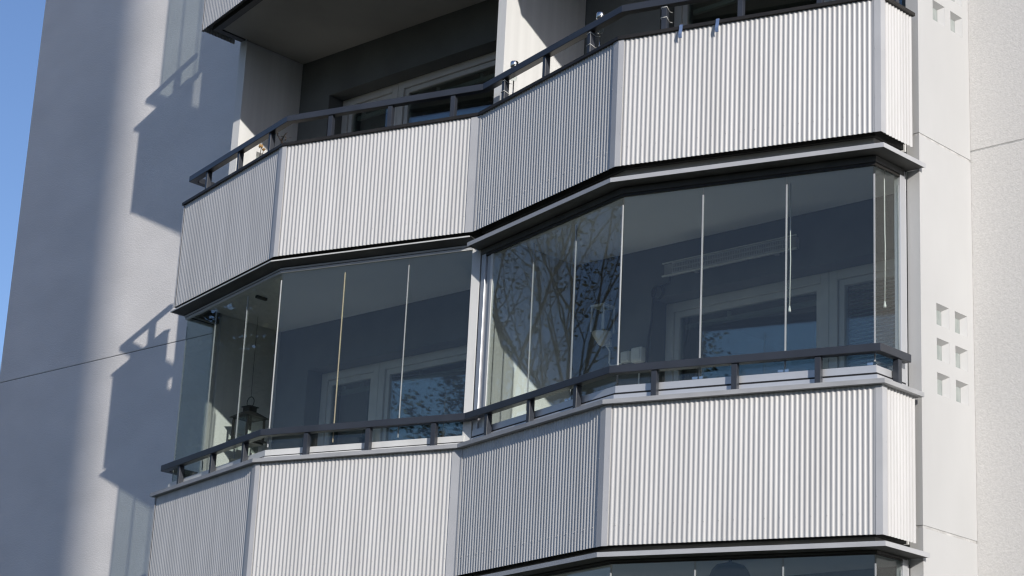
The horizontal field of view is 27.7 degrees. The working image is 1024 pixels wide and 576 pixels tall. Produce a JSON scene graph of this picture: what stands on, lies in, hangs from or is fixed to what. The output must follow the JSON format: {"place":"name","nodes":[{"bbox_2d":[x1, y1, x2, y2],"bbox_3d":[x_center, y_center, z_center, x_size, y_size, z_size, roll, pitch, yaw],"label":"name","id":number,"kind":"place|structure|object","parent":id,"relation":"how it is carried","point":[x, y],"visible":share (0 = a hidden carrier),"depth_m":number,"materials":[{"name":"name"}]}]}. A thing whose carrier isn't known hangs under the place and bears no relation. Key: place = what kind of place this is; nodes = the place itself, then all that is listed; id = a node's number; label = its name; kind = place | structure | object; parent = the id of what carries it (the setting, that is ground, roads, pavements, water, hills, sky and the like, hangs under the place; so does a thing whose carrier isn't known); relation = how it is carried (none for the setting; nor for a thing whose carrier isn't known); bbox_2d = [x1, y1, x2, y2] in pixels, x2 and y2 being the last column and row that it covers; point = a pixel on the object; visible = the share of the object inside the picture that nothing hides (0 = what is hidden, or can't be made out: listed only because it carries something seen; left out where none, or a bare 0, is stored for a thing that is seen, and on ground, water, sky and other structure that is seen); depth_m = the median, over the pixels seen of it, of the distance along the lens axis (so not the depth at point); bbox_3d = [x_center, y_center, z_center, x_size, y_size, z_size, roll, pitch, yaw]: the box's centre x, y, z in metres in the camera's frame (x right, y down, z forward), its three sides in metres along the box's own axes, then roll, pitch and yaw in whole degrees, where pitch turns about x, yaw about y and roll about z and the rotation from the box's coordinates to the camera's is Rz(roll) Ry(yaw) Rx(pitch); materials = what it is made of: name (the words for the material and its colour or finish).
{"place":"outdoors","nodes":[
{"label":"outdoors","id":0,"kind":"place"},
{"bbox_2d":[0,0,45,369],"label":"sky","id":1,"kind":"structure","parent":0,"point":[21,21],"materials":[{"name":"blue"}]},
{"label":"ground","id":2,"kind":"structure","parent":0,"visible":0},
{"bbox_2d":[0,0,1023,575],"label":"apartment building","id":3,"kind":"structure","parent":2,"relation":"on","point":[142,110],"depth_m":19.52,"materials":[{"name":"concrete"}]},
{"bbox_2d":[147,413,468,575],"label":"balcony","id":4,"kind":"structure","parent":3,"relation":"attached to","point":[367,511],"depth_m":16.78,"materials":[{"name":"metal"}]},
{"bbox_2d":[168,245,481,486],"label":"balcony glazing","id":5,"kind":"structure","parent":4,"relation":"on","point":[469,396],"depth_m":17.16,"materials":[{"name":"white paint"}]},
{"bbox_2d":[170,84,485,331],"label":"balcony","id":6,"kind":"structure","parent":3,"relation":"attached to","point":[391,188],"depth_m":17.79,"materials":[{"name":"white metal"}]},
{"bbox_2d":[228,320,268,447],"bbox_3d":[-2.421,0.855,19.379,0.270,1.240,0.270,-13,-23,41],"label":"lantern","id":7,"kind":"object","parent":6,"relation":"hanging from","point":[249,415],"visible":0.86,"depth_m":19.24,"materials":[{"name":"black metal"}]},
{"bbox_2d":[255,295,267,300],"bbox_3d":[-2.285,0.092,18.938,0.030,0.024,0.120,-13,-23,41],"label":"ceiling hook","id":8,"kind":"object","parent":6,"relation":"attached to","point":[261,298],"visible":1,"depth_m":18.92,"materials":[{"name":"black metal"}]},
{"bbox_2d":[258,144,265,155],"bbox_3d":[-2.431,-0.719,19.682,0.250,1.384,0.250,-13,-23,41],"label":"potted plant","id":9,"kind":"object","parent":6,"relation":"on","point":[261,146],"visible":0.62,"depth_m":19.86,"materials":[{"name":"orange plant"}]},
{"bbox_2d":[277,132,290,142],"bbox_3d":[-2.183,-0.797,19.467,0.296,1.431,0.250,-13,-23,41],"label":"potted plant","id":10,"kind":"object","parent":6,"relation":"on","point":[282,137],"visible":0.09,"depth_m":19.66,"materials":[{"name":"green plant"}]},
{"bbox_2d":[201,0,485,63],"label":"balcony","id":11,"kind":"structure","parent":3,"relation":"attached to","point":[303,31],"depth_m":19.89,"materials":[{"name":"grey concrete"}]},
{"bbox_2d":[317,363,379,445],"bbox_3d":[-1.530,1.761,19.289,0.786,2.073,0.115,-13,-23,41],"label":"balcony door","id":12,"kind":"structure","parent":3,"relation":"in","point":[367,372],"depth_m":19.58,"materials":[{"name":"white wood"}]},
{"bbox_2d":[341,83,398,133],"bbox_3d":[-1.398,-0.915,20.101,0.786,2.073,0.115,-13,-23,41],"label":"balcony door","id":13,"kind":"structure","parent":3,"relation":"in","point":[390,92],"depth_m":20.40,"materials":[{"name":"white wood"}]},
{"bbox_2d":[374,345,466,441],"bbox_3d":[-0.638,1.271,18.591,1.596,1.455,0.115,-13,-23,41],"label":"window","id":14,"kind":"structure","parent":3,"relation":"in","point":[387,370],"depth_m":19.03,"materials":[{"name":"white glass"}]},
{"bbox_2d":[396,51,495,124],"bbox_3d":[-0.506,-1.406,19.403,1.596,1.455,0.115,-13,-23,41],"label":"window","id":15,"kind":"structure","parent":3,"relation":"in","point":[488,61],"depth_m":19.68,"materials":[{"name":"white glass"}]},
{"bbox_2d":[590,303,622,365],"bbox_3d":[0.780,0.384,17.035,0.264,0.502,0.185,-13,-23,41],"label":"wall lamp","id":16,"kind":"object","parent":3,"relation":"attached to","point":[602,336],"visible":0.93,"depth_m":17.05,"materials":[{"name":"white plastic"}]},
{"bbox_2d":[620,351,630,363],"bbox_3d":[0.930,0.563,16.915,0.093,0.094,0.061,-13,-23,41],"label":"socket box","id":17,"kind":"object","parent":3,"relation":"attached to","point":[625,357],"visible":1,"depth_m":16.89,"materials":[{"name":"white plastic"}]},
{"bbox_2d":[631,347,645,383],"bbox_3d":[1.005,0.685,16.791,0.139,0.418,0.072,-13,-23,41],"label":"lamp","id":18,"kind":"object","parent":3,"relation":"attached to","point":[638,354],"visible":0.89,"depth_m":16.79,"materials":[{"name":"white plastic"}]},
{"bbox_2d":[646,277,670,362],"bbox_3d":[1.198,0.273,16.753,0.064,0.679,0.310,12,-19,-29],"label":"cable","id":19,"kind":"object","parent":3,"relation":"attached to","point":[653,293],"visible":0.97,"depth_m":16.84,"materials":[{"name":"black metal"}]},
{"bbox_2d":[455,343,929,575],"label":"balcony","id":20,"kind":"structure","parent":3,"relation":"attached to","point":[819,465],"depth_m":14.27,"materials":[{"name":"metal"}]},
{"bbox_2d":[470,155,907,439],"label":"balcony glazing","id":21,"kind":"structure","parent":20,"relation":"on","point":[779,378],"depth_m":14.70,"materials":[{"name":"metal"}]},
{"bbox_2d":[709,560,749,575],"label":"pendant lamp","id":22,"kind":"object","parent":20,"relation":"hanging from","point":[730,568],"visible":0.98,"depth_m":14.62,"materials":[{"name":"black metal"}]},
{"bbox_2d":[467,0,925,264],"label":"balcony","id":23,"kind":"structure","parent":3,"relation":"attached to","point":[819,81],"depth_m":15.22,"materials":[{"name":"white metal"}]},
{"bbox_2d":[510,60,518,93],"bbox_3d":[0.013,-1.677,16.912,0.066,0.355,0.066,-13,-23,41],"label":"garden torch","id":24,"kind":"object","parent":23,"relation":"attached to","point":[513,63],"visible":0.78,"depth_m":16.93,"materials":[{"name":"metal"}]},
{"bbox_2d":[596,12,604,46],"bbox_3d":[0.674,-1.945,15.922,0.066,0.355,0.066,-13,-23,41],"label":"garden torch","id":25,"kind":"object","parent":23,"relation":"attached to","point":[599,15],"visible":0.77,"depth_m":15.94,"materials":[{"name":"metal"}]},
{"bbox_2d":[678,24,682,37],"bbox_3d":[1.259,-1.869,15.271,0.026,0.108,0.120,-6,-19,27],"label":"coping hook","id":26,"kind":"object","parent":23,"relation":"hanging from","point":[680,31],"visible":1,"depth_m":15.22,"materials":[{"name":"blue plastic"}]},
{"bbox_2d":[715,18,718,31],"bbox_3d":[1.515,-1.896,15.139,0.026,0.108,0.120,-6,-19,27],"label":"coping hook","id":27,"kind":"object","parent":23,"relation":"hanging from","point":[717,25],"visible":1,"depth_m":15.09,"materials":[{"name":"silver plastic"}]},
{"bbox_2d":[788,183,790,311],"bbox_3d":[2.001,-0.295,14.942,0.021,0.972,0.020,-13,-23,41],"label":"pull cord","id":28,"kind":"object","parent":23,"relation":"hanging from","point":[789,309],"visible":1,"depth_m":14.92,"materials":[{"name":"white plastic"}]},
{"bbox_2d":[883,171,885,307],"bbox_3d":[2.583,-0.379,14.397,0.021,1.072,0.020,-13,-23,41],"label":"pull cord","id":29,"kind":"object","parent":23,"relation":"hanging from","point":[884,305],"visible":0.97,"depth_m":14.34,"materials":[{"name":"white plastic"}]},
{"bbox_2d":[662,234,798,276],"bbox_3d":[1.739,-0.232,16.338,1.310,0.116,0.154,-13,-23,41],"label":"patio heater","id":30,"kind":"object","parent":3,"relation":"attached to","point":[775,246],"visible":0.97,"depth_m":16.27,"materials":[{"name":"metal"}]},
{"bbox_2d":[665,272,828,381],"bbox_3d":[1.858,0.715,16.351,1.596,1.455,0.115,-13,-23,41],"label":"window","id":31,"kind":"structure","parent":3,"relation":"in","point":[818,283],"depth_m":16.52,"materials":[{"name":"white glass"}]},
{"bbox_2d":[674,0,829,26],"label":"window","id":32,"kind":"structure","parent":3,"relation":"in","point":[682,14],"depth_m":17.73,"materials":[{"name":"black glass"}]},
{"bbox_2d":[829,259,894,368],"bbox_3d":[2.715,0.813,15.468,0.786,2.073,0.098,-13,-23,41],"label":"balcony door","id":33,"kind":"structure","parent":3,"relation":"in","point":[839,280],"depth_m":15.80,"materials":[{"name":"white glass"}]},
{"bbox_3d":[1.108,4.037,14.309,3.905,1.304,1.735,-13,-23,41],"label":"balcony","id":34,"kind":"object","parent":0,"visible":0},
{"bbox_2d":[533,550,908,575],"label":"balcony glazing","id":35,"kind":"structure","parent":34,"relation":"attached to","point":[902,565],"depth_m":13.94,"materials":[{"name":"metal"}]}
]}

